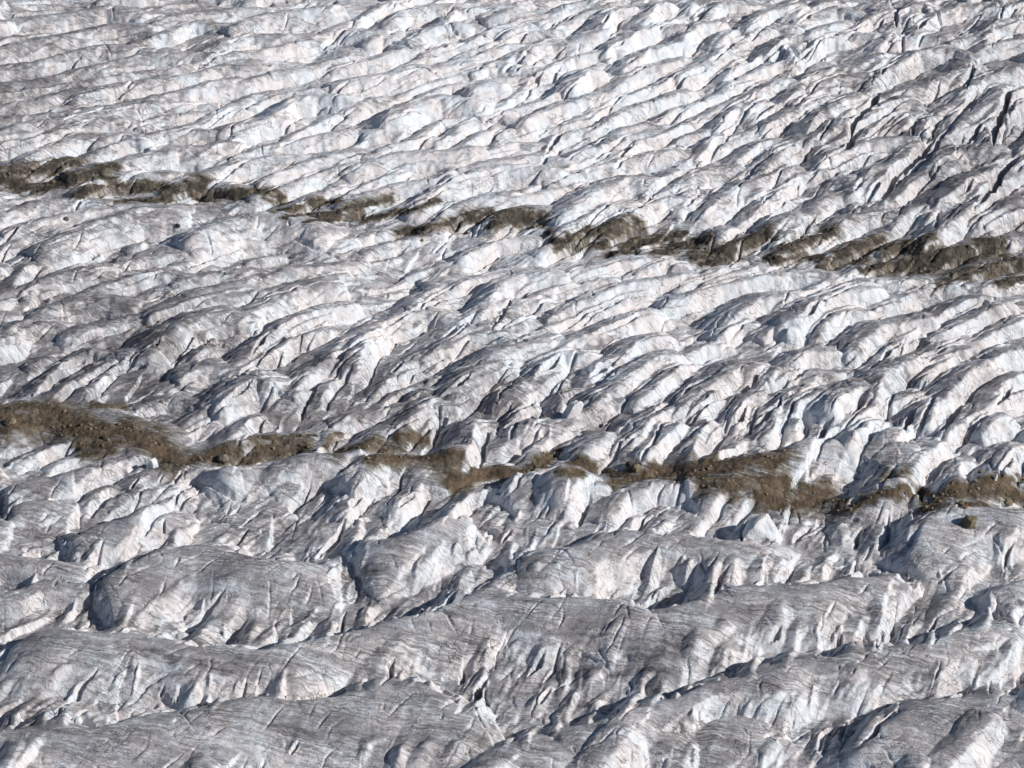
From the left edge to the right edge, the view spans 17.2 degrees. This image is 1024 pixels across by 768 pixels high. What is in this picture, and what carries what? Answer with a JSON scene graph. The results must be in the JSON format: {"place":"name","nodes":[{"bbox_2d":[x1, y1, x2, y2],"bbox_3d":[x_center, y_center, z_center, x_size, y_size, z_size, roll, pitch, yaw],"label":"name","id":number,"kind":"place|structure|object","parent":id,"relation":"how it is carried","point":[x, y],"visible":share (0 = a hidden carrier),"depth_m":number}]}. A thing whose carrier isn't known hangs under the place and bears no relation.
{"place":"outdoors","nodes":[
{"label":"outdoors","id":0,"kind":"place"},
{"bbox_2d":[0,0,1023,767],"bbox_3d":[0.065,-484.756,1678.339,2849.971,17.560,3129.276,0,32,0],"label":"glacier","id":1,"kind":"object","parent":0,"point":[316,604],"visible":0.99,"depth_m":901.36},
{"bbox_2d":[4,417,15,425],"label":"boulder","id":2,"kind":"object","parent":1,"relation":"on","point":[10,421],"visible":1,"depth_m":880.97},
{"bbox_2d":[146,458,158,468],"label":"ice block","id":3,"kind":"structure","parent":1,"relation":"on","point":[152,463],"depth_m":867.01},
{"bbox_2d":[203,194,213,201],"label":"boulder","id":4,"kind":"object","parent":1,"relation":"on","point":[208,198],"visible":1,"depth_m":994.01},
{"bbox_2d":[217,454,228,464],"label":"boulder","id":5,"kind":"object","parent":1,"relation":"on","point":[223,459],"visible":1,"depth_m":871.96},
{"bbox_2d":[0,402,1023,511],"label":"moraine debris","id":6,"kind":"object","parent":1,"relation":"on","point":[456,483],"visible":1,"depth_m":864.40},
{"bbox_2d":[0,158,1023,286],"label":"moraine debris","id":7,"kind":"object","parent":1,"relation":"on","point":[751,240],"visible":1,"depth_m":969.97},
{"bbox_2d":[562,400,583,418],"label":"ice block","id":8,"kind":"structure","parent":1,"relation":"on","point":[573,409],"depth_m":884.80},
{"bbox_2d":[625,461,631,466],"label":"boulder","id":9,"kind":"object","parent":1,"relation":"on","point":[628,463],"visible":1,"depth_m":866.03},
{"bbox_2d":[632,464,640,471],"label":"boulder","id":10,"kind":"object","parent":1,"relation":"on","point":[636,468],"visible":1,"depth_m":863.77},
{"bbox_2d":[742,513,782,542],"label":"ice block","id":11,"kind":"structure","parent":1,"relation":"on","point":[760,528],"depth_m":841.76},
{"bbox_2d":[960,515,976,528],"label":"boulder","id":12,"kind":"object","parent":1,"relation":"on","point":[968,521],"visible":1,"depth_m":836.71},
{"bbox_2d":[1005,499,1012,505],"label":"boulder","id":13,"kind":"object","parent":1,"relation":"on","point":[1008,502],"visible":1,"depth_m":852.24}
]}

